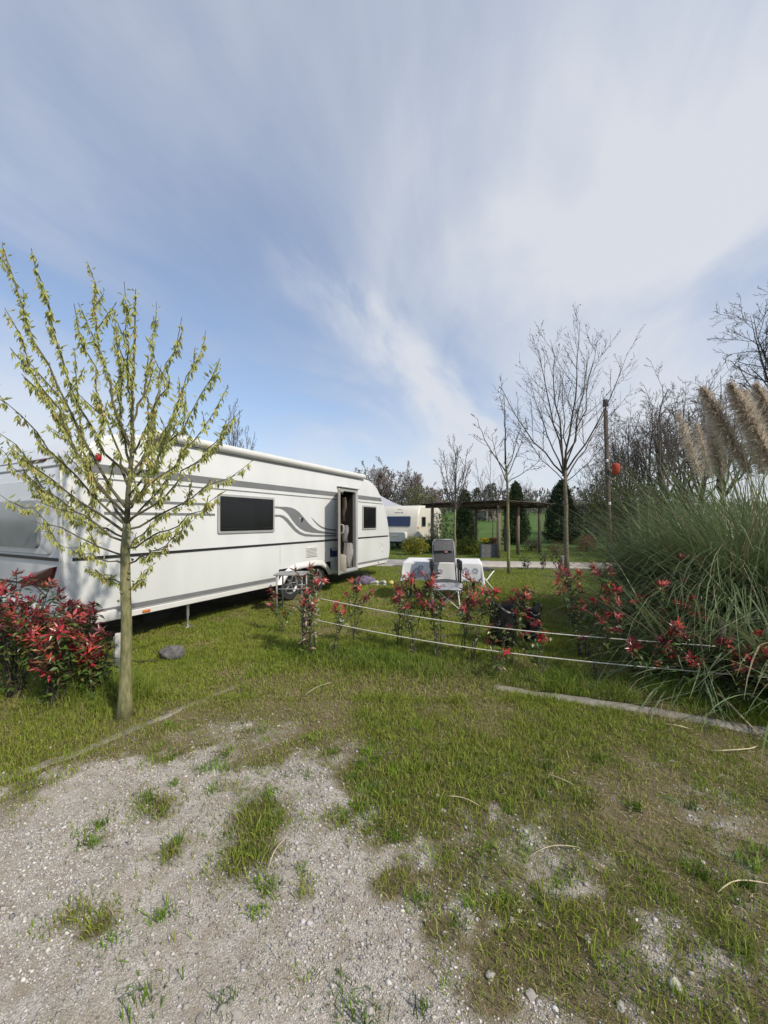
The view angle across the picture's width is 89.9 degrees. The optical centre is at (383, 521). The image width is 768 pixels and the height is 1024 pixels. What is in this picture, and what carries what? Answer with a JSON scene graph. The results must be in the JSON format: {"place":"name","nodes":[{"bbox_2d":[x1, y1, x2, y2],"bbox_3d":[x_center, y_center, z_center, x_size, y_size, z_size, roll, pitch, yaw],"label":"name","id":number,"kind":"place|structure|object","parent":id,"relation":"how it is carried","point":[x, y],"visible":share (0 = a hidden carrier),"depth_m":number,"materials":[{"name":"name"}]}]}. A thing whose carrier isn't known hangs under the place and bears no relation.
{"place":"outdoors","nodes":[
{"label":"outdoors","id":0,"kind":"place"},
{"bbox_2d":[0,505,767,1023],"bbox_3d":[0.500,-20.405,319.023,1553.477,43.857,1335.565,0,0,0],"label":"ground","id":1,"kind":"structure","parent":0,"point":[24,991],"depth_m":1.64,"materials":[{"name":"soil"}]},
{"bbox_2d":[0,568,86,700],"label":"photinia shrub","id":2,"kind":"object","parent":1,"relation":"on","point":[5,641],"visible":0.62,"depth_m":3.20,"materials":[{"name":"red plant"}]},
{"bbox_2d":[0,598,103,709],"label":"photinia shrub","id":3,"kind":"object","parent":1,"relation":"on","point":[58,639],"visible":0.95,"depth_m":3.06,"materials":[{"name":"red plant"}]},
{"bbox_2d":[56,601,104,671],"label":"photinia shrub","id":4,"kind":"object","parent":1,"relation":"on","point":[93,619],"visible":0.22,"depth_m":3.56,"materials":[{"name":"red plant"}]},
{"bbox_2d":[70,624,118,699],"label":"photinia shrub","id":5,"kind":"object","parent":1,"relation":"on","point":[90,659],"visible":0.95,"depth_m":3.17,"materials":[{"name":"red plant"}]},
{"bbox_2d":[113,633,120,672],"bbox_3d":[-2.533,1.290,3.688,0.098,0.440,0.060,0,0,-29],"label":"marker post","id":6,"kind":"object","parent":1,"relation":"on","point":[117,641],"visible":0.34,"depth_m":3.66,"materials":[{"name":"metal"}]},
{"bbox_2d":[0,686,235,781],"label":"kerb","id":7,"kind":"structure","parent":1,"relation":"on","point":[43,765],"depth_m":2.67,"materials":[{"name":"concrete"}]},
{"bbox_2d":[0,243,253,721],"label":"maple tree","id":8,"kind":"object","parent":1,"relation":"on","point":[125,708],"visible":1,"depth_m":2.91,"materials":[{"name":"green plant"}]},
{"bbox_2d":[158,645,184,660],"bbox_3d":[-2.315,1.435,4.195,0.268,0.179,0.213,0,0,-11],"label":"boulder","id":9,"kind":"object","parent":1,"relation":"on","point":[169,652],"visible":0.84,"depth_m":4.13,"materials":[{"name":"grey stone"}]},
{"bbox_2d":[0,430,389,628],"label":"caravan","id":10,"kind":"object","parent":1,"relation":"on","point":[271,515],"visible":0.7,"depth_m":5.58,"materials":[{"name":"white plastic"}]},
{"bbox_2d":[0,500,40,547],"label":"rear window","id":11,"kind":"structure","parent":10,"relation":"in","point":[16,530],"depth_m":4.41,"materials":[{"name":"glass"}]},
{"bbox_2d":[217,494,274,533],"bbox_3d":[-2.222,-0.117,6.306,0.024,0.605,1.200,0,0,27],"label":"window","id":12,"kind":"structure","parent":10,"relation":"in","point":[235,513],"depth_m":6.24,"materials":[{"name":"glass"}]},
{"bbox_2d":[338,488,345,574],"bbox_3d":[-0.901,0.215,8.295,0.177,1.800,0.706,0,0,-6],"label":"door","id":13,"kind":"structure","parent":10,"relation":"in","point":[341,557],"depth_m":7.94,"materials":[{"name":"white plastic"}]},
{"bbox_2d":[342,497,346,520],"bbox_3d":[-0.859,-0.260,8.298,0.120,0.520,0.138,0,0,0],"label":"jacket","id":14,"kind":"object","parent":10,"relation":"hanging from","point":[344,504],"visible":1,"depth_m":8.26,"materials":[{"name":"brown fabric"}]},
{"bbox_2d":[343,543,352,567],"bbox_3d":[-0.773,0.730,8.328,0.108,0.540,0.280,0,0,-37],"label":"towel","id":15,"kind":"object","parent":10,"relation":"hanging from","point":[348,550],"visible":0.88,"depth_m":8.29,"materials":[{"name":"white fabric"}]},
{"bbox_2d":[362,505,376,529],"bbox_3d":[-0.372,-0.100,9.939,0.024,0.610,0.730,0,0,27],"label":"window","id":16,"kind":"structure","parent":10,"relation":"in","point":[369,513],"depth_m":9.93,"materials":[{"name":"glass"}]},
{"bbox_2d":[215,1003,227,1015],"bbox_3d":[-0.498,1.495,1.179,0.038,0.028,0.028,0,0,6],"label":"stone","id":17,"kind":"object","parent":1,"relation":"on","point":[223,1007],"visible":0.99,"depth_m":1.18,"materials":[{"name":"beige stone"}]},
{"bbox_2d":[225,399,242,446],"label":"poplar tree","id":18,"kind":"object","parent":1,"relation":"on","point":[233,436],"visible":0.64,"depth_m":15.44,"materials":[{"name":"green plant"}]},
{"bbox_2d":[231,1008,241,1019],"bbox_3d":[-0.445,1.497,1.166,0.030,0.014,0.029,0,0,-31],"label":"stone","id":19,"kind":"object","parent":1,"relation":"on","point":[237,1014],"visible":1,"depth_m":1.17,"materials":[{"name":"white stone"}]},
{"bbox_2d":[266,587,293,632],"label":"photinia shrub","id":20,"kind":"object","parent":1,"relation":"on","point":[272,599],"visible":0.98,"depth_m":5.18,"materials":[{"name":"green plant"}]},
{"bbox_2d":[273,571,309,613],"bbox_3d":[-1.518,1.173,6.354,0.500,0.654,0.460,0,0,-1],"label":"folding table","id":21,"kind":"object","parent":1,"relation":"on","point":[288,573],"visible":0.68,"depth_m":6.26,"materials":[{"name":"metal"}]},
{"bbox_2d":[301,595,308,648],"bbox_3d":[-0.900,1.190,4.371,0.089,0.724,0.090,0,0,0],"label":"fence post","id":22,"kind":"object","parent":1,"relation":"on","point":[306,634],"visible":0.25,"depth_m":4.35,"materials":[{"name":"brown wood"}]},
{"bbox_2d":[301,592,716,646],"bbox_3d":[1.002,0.941,3.889,4.012,0.313,0.086,0,0,14],"label":"rope","id":23,"kind":"object","parent":22,"relation":"attached to","point":[502,628],"visible":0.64,"depth_m":3.81,"materials":[{"name":"beige fabric"}]},
{"bbox_2d":[301,614,767,677],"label":"rope","id":24,"kind":"object","parent":22,"relation":"attached to","point":[528,655],"visible":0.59,"depth_m":3.61,"materials":[{"name":"beige fabric"}]},
{"bbox_2d":[290,562,329,656],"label":"photinia shrub","id":25,"kind":"object","parent":1,"relation":"on","point":[310,609],"visible":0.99,"depth_m":4.16,"materials":[{"name":"red plant"}]},
{"bbox_2d":[327,599,348,651],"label":"photinia shrub","id":26,"kind":"object","parent":1,"relation":"on","point":[336,612],"visible":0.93,"depth_m":4.27,"materials":[{"name":"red plant"}]},
{"bbox_2d":[340,575,374,641],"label":"photinia shrub","id":27,"kind":"object","parent":1,"relation":"on","point":[356,588],"visible":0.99,"depth_m":4.58,"materials":[{"name":"red plant"}]},
{"bbox_2d":[354,574,374,584],"bbox_3d":[-0.455,1.373,9.176,0.546,0.268,0.337,0,0,-23],"label":"duffel bag","id":28,"kind":"object","parent":1,"relation":"on","point":[365,579],"visible":0.81,"depth_m":9.07,"materials":[{"name":"purple fabric"}]},
{"bbox_2d":[356,461,385,487],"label":"blossom tree","id":29,"kind":"object","parent":1,"relation":"on","point":[370,474],"visible":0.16,"depth_m":44.25,"materials":[{"name":"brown plant"}]},
{"bbox_2d":[0,662,767,1023],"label":"grass","id":30,"kind":"structure","parent":1,"relation":"on","point":[104,704],"depth_m":2.19,"materials":[{"name":"green plant"}]},
{"bbox_2d":[0,642,767,1023],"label":"dry clippings","id":31,"kind":"object","parent":1,"relation":"on","point":[428,792],"visible":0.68,"depth_m":2.38,"materials":[{"name":"beige plant"}]},
{"bbox_2d":[369,456,404,501],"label":"blossom tree","id":32,"kind":"object","parent":1,"relation":"on","point":[383,491],"visible":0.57,"depth_m":46.98,"materials":[{"name":"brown plant"}]},
{"bbox_2d":[390,570,415,645],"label":"photinia shrub","id":33,"kind":"object","parent":1,"relation":"on","point":[398,627],"visible":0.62,"depth_m":4.57,"materials":[{"name":"red plant"}]},
{"bbox_2d":[386,460,431,505],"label":"blossom tree","id":34,"kind":"object","parent":1,"relation":"on","point":[417,479],"visible":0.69,"depth_m":45.28,"materials":[{"name":"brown plant"}]},
{"bbox_2d":[384,505,440,549],"bbox_3d":[1.544,0.290,22.738,2.304,2.420,6.134,0,0,23],"label":"caravan","id":35,"kind":"object","parent":1,"relation":"on","point":[404,522],"visible":0.69,"depth_m":20.99,"materials":[{"name":"white"}]},
{"bbox_2d":[387,516,410,526],"bbox_3d":[0.788,-0.010,20.999,1.430,0.580,0.143,0,0,23],"label":"window","id":36,"kind":"structure","parent":35,"relation":"in","point":[393,521],"depth_m":20.95,"materials":[{"name":"blue glass"}]},
{"bbox_2d":[400,535,429,554],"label":"bush","id":37,"kind":"object","parent":1,"relation":"on","point":[409,543],"visible":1,"depth_m":17.05,"materials":[{"name":"yellow plant"}]},
{"bbox_2d":[390,569,440,654],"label":"photinia shrub","id":38,"kind":"object","parent":1,"relation":"on","point":[404,605],"visible":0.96,"depth_m":4.21,"materials":[{"name":"red plant"}]},
{"bbox_2d":[404,483,435,505],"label":"bush","id":39,"kind":"object","parent":1,"relation":"on","point":[417,494],"visible":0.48,"depth_m":29.91,"materials":[{"name":"green plant"}]},
{"bbox_2d":[228,548,623,610],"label":"grass","id":40,"kind":"structure","parent":1,"relation":"on","point":[498,584],"depth_m":8.56,"materials":[{"name":"green plant"}]},
{"bbox_2d":[418,534,435,553],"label":"bush","id":41,"kind":"object","parent":1,"relation":"on","point":[429,541],"visible":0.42,"depth_m":18.09,"materials":[{"name":"green plant"}]},
{"bbox_2d":[422,481,447,509],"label":"blossom tree","id":42,"kind":"object","parent":1,"relation":"on","point":[436,498],"visible":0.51,"depth_m":51.74,"materials":[{"name":"brown plant"}]},
{"bbox_2d":[419,571,452,661],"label":"photinia shrub","id":43,"kind":"object","parent":1,"relation":"on","point":[433,609],"visible":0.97,"depth_m":4.21,"materials":[{"name":"red plant"}]},
{"bbox_2d":[409,580,474,598],"bbox_3d":[1.147,1.130,7.533,1.420,0.736,0.860,0,0,11],"label":"dining table","id":44,"kind":"object","parent":1,"relation":"on","point":[414,590],"visible":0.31,"depth_m":7.45,"materials":[{"name":"white plastic"}]},
{"bbox_2d":[400,557,485,586],"bbox_3d":[1.150,0.989,7.540,1.626,0.474,1.056,0,0,11],"label":"tablecloth","id":45,"kind":"object","parent":44,"relation":"on","point":[472,566],"visible":0.79,"depth_m":7.10,"materials":[{"name":"white fabric"}]},
{"bbox_2d":[428,511,457,538],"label":"bush","id":46,"kind":"object","parent":1,"relation":"on","point":[444,534],"visible":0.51,"depth_m":22.81,"materials":[{"name":"green plant"}]},
{"bbox_2d":[429,539,462,612],"bbox_3d":[1.045,0.906,6.543,0.524,1.184,0.832,0,0,3],"label":"camping chair","id":47,"kind":"object","parent":1,"relation":"on","point":[443,550],"visible":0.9,"depth_m":6.75,"materials":[{"name":"grey fabric"}]},
{"bbox_2d":[434,434,473,557],"bbox_3d":[2.846,-1.010,15.518,1.499,5.222,1.516,0,0,26],"label":"bare tree","id":48,"kind":"object","parent":1,"relation":"on","point":[453,464],"visible":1,"depth_m":15.56,"materials":[{"name":"brown plant"}]},
{"bbox_2d":[456,535,473,554],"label":"bush","id":49,"kind":"object","parent":1,"relation":"on","point":[462,544],"visible":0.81,"depth_m":17.26,"materials":[{"name":"green plant"}]},
{"bbox_2d":[452,489,480,542],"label":"conifer","id":50,"kind":"object","parent":1,"relation":"on","point":[464,521],"visible":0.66,"depth_m":25.09,"materials":[{"name":"green plant"}]},
{"bbox_2d":[455,585,478,651],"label":"photinia shrub","id":51,"kind":"object","parent":1,"relation":"on","point":[471,597],"visible":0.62,"depth_m":4.20,"materials":[{"name":"red plant"}]},
{"bbox_2d":[464,536,480,554],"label":"bush","id":52,"kind":"object","parent":1,"relation":"on","point":[475,547],"visible":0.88,"depth_m":17.12,"materials":[{"name":"green plant"}]},
{"bbox_2d":[453,570,501,662],"bbox_3d":[0.962,1.015,3.978,0.512,1.034,0.354,0,0,0],"label":"photinia shrub","id":53,"kind":"object","parent":1,"relation":"on","point":[483,612],"visible":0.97,"depth_m":3.98,"materials":[{"name":"red plant"}]},
{"bbox_2d":[472,487,483,521],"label":"cypress","id":54,"kind":"object","parent":1,"relation":"on","point":[478,497],"visible":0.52,"depth_m":61.94,"materials":[{"name":"green plant"}]},
{"bbox_2d":[421,500,553,557],"bbox_3d":[4.817,0.372,18.215,4.430,2.457,4.475,0,0,-42],"label":"pergola","id":55,"kind":"object","parent":1,"relation":"on","point":[491,504],"visible":0.84,"depth_m":17.56,"materials":[{"name":"brown wood"}]},
{"bbox_2d":[479,537,496,557],"bbox_3d":[4.404,1.075,16.100,0.764,0.830,0.520,0,0,6],"label":"planter","id":56,"kind":"object","parent":1,"relation":"on","point":[488,548],"visible":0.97,"depth_m":15.87,"materials":[{"name":"grey concrete"}]},
{"bbox_2d":[481,481,494,521],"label":"cypress","id":57,"kind":"object","parent":1,"relation":"on","point":[489,489],"visible":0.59,"depth_m":61.93,"materials":[{"name":"green plant"}]},
{"bbox_2d":[471,447,512,543],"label":"bare tree","id":58,"kind":"object","parent":1,"relation":"on","point":[484,492],"visible":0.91,"depth_m":23.01,"materials":[{"name":"brown plant"}]},
{"bbox_2d":[394,497,591,514],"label":"wood","id":59,"kind":"object","parent":1,"relation":"on","point":[443,510],"visible":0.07,"depth_m":116.25,"materials":[{"name":"brown plant"}]},
{"bbox_2d":[393,565,607,569],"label":"kerb","id":60,"kind":"structure","parent":1,"relation":"on","point":[521,567],"depth_m":12.14,"materials":[{"name":"concrete"}]},
{"bbox_2d":[483,623,517,677],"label":"photinia shrub","id":61,"kind":"object","parent":1,"relation":"on","point":[505,652],"visible":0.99,"depth_m":3.84,"materials":[{"name":"green plant"}]},
{"bbox_2d":[488,599,518,648],"bbox_3d":[1.437,1.216,4.632,0.343,0.569,0.297,0,0,-11],"label":"sack","id":62,"kind":"object","parent":1,"relation":"on","point":[504,615],"visible":0.52,"depth_m":4.51,"materials":[{"name":"black"}]},
{"bbox_2d":[469,395,545,573],"bbox_3d":[3.531,-1.020,11.046,2.140,5.244,1.057,0,0,0],"label":"bare tree","id":63,"kind":"object","parent":1,"relation":"on","point":[508,525],"visible":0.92,"depth_m":10.94,"materials":[{"name":"brown plant"}]},
{"bbox_2d":[486,585,534,664],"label":"photinia shrub","id":64,"kind":"object","parent":1,"relation":"on","point":[517,606],"visible":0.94,"depth_m":3.93,"materials":[{"name":"red plant"}]},
{"bbox_2d":[500,480,531,544],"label":"conifer","id":65,"kind":"object","parent":1,"relation":"on","point":[516,492],"visible":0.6,"depth_m":24.65,"materials":[{"name":"green plant"}]},
{"bbox_2d":[526,987,536,1000],"bbox_3d":[0.466,1.504,1.223,0.032,0.021,0.031,0,0,-39],"label":"stone","id":66,"kind":"object","parent":1,"relation":"on","point":[531,995],"visible":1,"depth_m":1.22,"materials":[{"name":"white stone"}]},
{"bbox_2d":[521,602,541,643],"bbox_3d":[1.831,1.256,4.784,0.218,0.489,0.235,0,0,-23],"label":"sack","id":67,"kind":"object","parent":1,"relation":"on","point":[536,609],"visible":0.62,"depth_m":4.70,"materials":[{"name":"black"}]},
{"bbox_2d":[514,619,551,674],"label":"photinia shrub","id":68,"kind":"object","parent":1,"relation":"on","point":[540,637],"visible":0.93,"depth_m":3.79,"materials":[{"name":"red plant"}]},
{"bbox_2d":[377,485,695,511],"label":"wood","id":69,"kind":"object","parent":1,"relation":"on","point":[536,495],"visible":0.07,"depth_m":148.56,"materials":[{"name":"brown plant"}]},
{"bbox_2d":[547,540,563,557],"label":"bush","id":70,"kind":"object","parent":1,"relation":"on","point":[557,553],"visible":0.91,"depth_m":15.57,"materials":[{"name":"green plant"}]},
{"bbox_2d":[541,480,583,542],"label":"conifer","id":71,"kind":"object","parent":1,"relation":"on","point":[557,495],"visible":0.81,"depth_m":26.12,"materials":[{"name":"green plant"}]},
{"bbox_2d":[493,303,641,575],"bbox_3d":[4.816,-2.059,10.400,3.666,7.322,2.980,0,0,21],"label":"bare tree","id":72,"kind":"object","parent":1,"relation":"on","point":[564,467],"visible":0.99,"depth_m":10.19,"materials":[{"name":"brown plant"}]},
{"bbox_2d":[551,559,614,659],"bbox_3d":[2.155,0.980,4.172,0.628,1.123,0.668,0,0,25],"label":"photinia shrub","id":73,"kind":"object","parent":1,"relation":"on","point":[561,573],"visible":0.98,"depth_m":4.17,"materials":[{"name":"red plant"}]},
{"bbox_2d":[573,534,596,551],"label":"bush","id":74,"kind":"object","parent":1,"relation":"on","point":[582,547],"visible":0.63,"depth_m":18.95,"materials":[{"name":"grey plant"}]},
{"bbox_2d":[567,444,615,510],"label":"woodland tree","id":75,"kind":"object","parent":1,"relation":"on","point":[592,469],"visible":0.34,"depth_m":32.77,"materials":[{"name":"brown plant"}]},
{"bbox_2d":[574,610,625,677],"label":"photinia shrub","id":76,"kind":"object","parent":1,"relation":"on","point":[611,630],"visible":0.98,"depth_m":3.66,"materials":[{"name":"red plant"}]},
{"bbox_2d":[603,399,612,559],"bbox_3d":[8.149,-1.366,13.979,0.338,6.137,0.229,0,0,0],"label":"utility pole","id":77,"kind":"object","parent":1,"relation":"on","point":[607,467],"visible":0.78,"depth_m":13.94,"materials":[{"name":"brown wood"}]},
{"bbox_2d":[607,463,619,479],"bbox_3d":[8.225,-1.784,13.757,0.277,0.604,0.401,0,0,-24],"label":"balloon","id":78,"kind":"object","parent":77,"relation":"attached to","point":[616,469],"visible":0.98,"depth_m":13.62,"materials":[{"name":"red rubber"}]},
{"bbox_2d":[579,468,638,546],"bbox_3d":[12.074,-0.722,20.542,3.027,4.645,2.333,0,0,0],"label":"bush","id":79,"kind":"object","parent":1,"relation":"on","point":[603,484],"visible":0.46,"depth_m":20.45,"materials":[{"name":"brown plant"}]},
{"bbox_2d":[588,427,643,505],"bbox_3d":[18.477,-3.315,29.797,4.910,9.481,5.068,0,0,22],"label":"woodland tree","id":80,"kind":"object","parent":1,"relation":"on","point":[611,465],"visible":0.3,"depth_m":30.33,"materials":[{"name":"brown plant"}]},
{"bbox_2d":[581,400,665,543],"bbox_3d":[15.925,-3.105,25.457,5.018,9.388,5.282,0,0,-9],"label":"woodland tree","id":81,"kind":"object","parent":1,"relation":"on","point":[617,456],"visible":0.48,"depth_m":24.88,"materials":[{"name":"brown plant"}]},
{"bbox_2d":[600,581,651,668],"bbox_3d":[2.494,1.076,3.966,0.488,0.941,0.428,0,0,32],"label":"photinia shrub","id":82,"kind":"object","parent":1,"relation":"on","point":[610,593],"visible":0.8,"depth_m":3.96,"materials":[{"name":"red plant"}]},
{"bbox_2d":[580,478,680,547],"bbox_3d":[12.471,-0.289,19.433,4.678,3.879,3.477,0,0,0],"label":"bush","id":83,"kind":"object","parent":1,"relation":"on","point":[626,496],"visible":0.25,"depth_m":19.33,"materials":[{"name":"green plant"}]},
{"bbox_2d":[494,684,767,734],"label":"kerb","id":84,"kind":"structure","parent":1,"relation":"on","point":[743,728],"depth_m":3.02,"materials":[{"name":"concrete"}]},
{"bbox_2d":[603,389,689,539],"bbox_3d":[15.996,-3.190,23.707,4.338,9.584,5.745,0,0,30],"label":"woodland tree","id":85,"kind":"object","parent":1,"relation":"on","point":[636,466],"visible":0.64,"depth_m":22.70,"materials":[{"name":"brown plant"}]},
{"bbox_2d":[544,499,767,540],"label":"wood","id":86,"kind":"object","parent":1,"relation":"on","point":[582,508],"visible":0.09,"depth_m":28.54,"materials":[{"name":"green plant"}]},
{"bbox_2d":[625,616,692,685],"bbox_3d":[2.381,1.154,3.330,0.616,0.771,0.434,0,0,-34],"label":"photinia shrub","id":87,"kind":"object","parent":1,"relation":"on","point":[631,644],"visible":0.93,"depth_m":3.32,"materials":[{"name":"red plant"}]},
{"bbox_2d":[603,358,722,542],"bbox_3d":[15.885,-3.857,22.204,5.819,10.939,5.826,0,0,37],"label":"woodland tree","id":88,"kind":"object","parent":1,"relation":"on","point":[658,451],"visible":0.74,"depth_m":22.04,"materials":[{"name":"brown plant"}]},
{"bbox_2d":[615,479,710,542],"bbox_3d":[13.083,-0.219,18.030,4.160,3.783,3.267,0,0,0],"label":"bush","id":89,"kind":"object","parent":1,"relation":"on","point":[655,495],"visible":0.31,"depth_m":17.91,"materials":[{"name":"green plant"}]},
{"bbox_2d":[629,377,718,517],"bbox_3d":[19.545,-3.790,25.512,5.766,10.787,5.921,0,0,-3],"label":"woodland tree","id":90,"kind":"object","parent":1,"relation":"on","point":[680,476],"visible":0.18,"depth_m":24.79,"materials":[{"name":"brown plant"}]},
{"bbox_2d":[668,975,682,992],"bbox_3d":[0.939,1.497,1.243,0.042,0.026,0.042,0,0,-28],"label":"stone","id":91,"kind":"object","parent":1,"relation":"on","point":[678,984],"visible":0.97,"depth_m":1.24,"materials":[{"name":"white stone"}]},
{"bbox_2d":[637,580,713,670],"bbox_3d":[2.829,1.062,3.788,0.364,0.972,0.602,0,0,-20],"label":"photinia shrub","id":92,"kind":"object","parent":1,"relation":"on","point":[687,604],"visible":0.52,"depth_m":3.76,"materials":[{"name":"red plant"}]},
{"bbox_2d":[657,552,700,622],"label":"photinia shrub","id":93,"kind":"object","parent":1,"relation":"on","point":[684,556],"visible":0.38,"depth_m":4.31,"materials":[{"name":"red plant"}]},
{"bbox_2d":[591,552,767,762],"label":"pampas grass","id":94,"kind":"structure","parent":1,"relation":"on","point":[747,639],"depth_m":3.21,"materials":[{"name":"green plant"}]},
{"bbox_2d":[642,355,767,517],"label":"woodland tree","id":95,"kind":"object","parent":1,"relation":"on","point":[705,479],"visible":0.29,"depth_m":22.85,"materials":[{"name":"brown plant"}]},
{"bbox_2d":[668,343,766,519],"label":"woodland tree","id":96,"kind":"object","parent":1,"relation":"on","point":[731,484],"visible":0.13,"depth_m":25.61,"materials":[{"name":"brown plant"}]},
{"bbox_2d":[717,622,725,684],"bbox_3d":[2.941,1.215,3.361,0.061,0.671,0.056,0,0,-22],"label":"stake","id":97,"kind":"object","parent":1,"relation":"on","point":[722,665],"visible":0.31,"depth_m":3.34,"materials":[{"name":"brown wood"}]},
{"bbox_2d":[683,626,767,701],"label":"photinia shrub","id":98,"kind":"object","parent":1,"relation":"on","point":[695,665],"visible":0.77,"depth_m":3.13,"materials":[{"name":"red plant"}]},
{"bbox_2d":[711,635,756,711],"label":"photinia shrub","id":99,"kind":"object","parent":1,"relation":"on","point":[743,679],"visible":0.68,"depth_m":3.15,"materials":[{"name":"green plant"}]},
{"bbox_2d":[707,282,767,450],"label":"bare tree","id":100,"kind":"object","parent":1,"relation":"on","point":[761,354],"visible":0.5,"depth_m":13.63,"materials":[{"name":"brown plant"}]},
{"bbox_2d":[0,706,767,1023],"bbox_3d":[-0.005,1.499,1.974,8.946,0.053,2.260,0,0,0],"label":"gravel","id":101,"kind":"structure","parent":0,"point":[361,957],"depth_m":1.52,"materials":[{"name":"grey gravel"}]},
{"bbox_2d":[0,603,767,702],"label":"grass","id":102,"kind":"structure","parent":0,"point":[367,656],"depth_m":3.98,"materials":[{"name":"green plant"}]},
{"bbox_2d":[0,0,767,504],"label":"sky","id":103,"kind":"structure","parent":0,"point":[367,211],"materials":[{"name":"blue"}]},
{"bbox_2d":[377,559,614,568],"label":"path","id":104,"kind":"structure","parent":0,"point":[390,562],"depth_m":13.37,"materials":[{"name":"concrete"}]},
{"bbox_2d":[506,380,767,740],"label":"pampas grass","id":105,"kind":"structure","parent":0,"point":[752,552],"depth_m":4.39,"materials":[{"name":"plant"}]},
{"bbox_2d":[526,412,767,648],"bbox_3d":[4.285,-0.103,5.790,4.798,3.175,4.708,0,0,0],"label":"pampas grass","id":106,"kind":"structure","parent":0,"point":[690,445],"depth_m":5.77,"materials":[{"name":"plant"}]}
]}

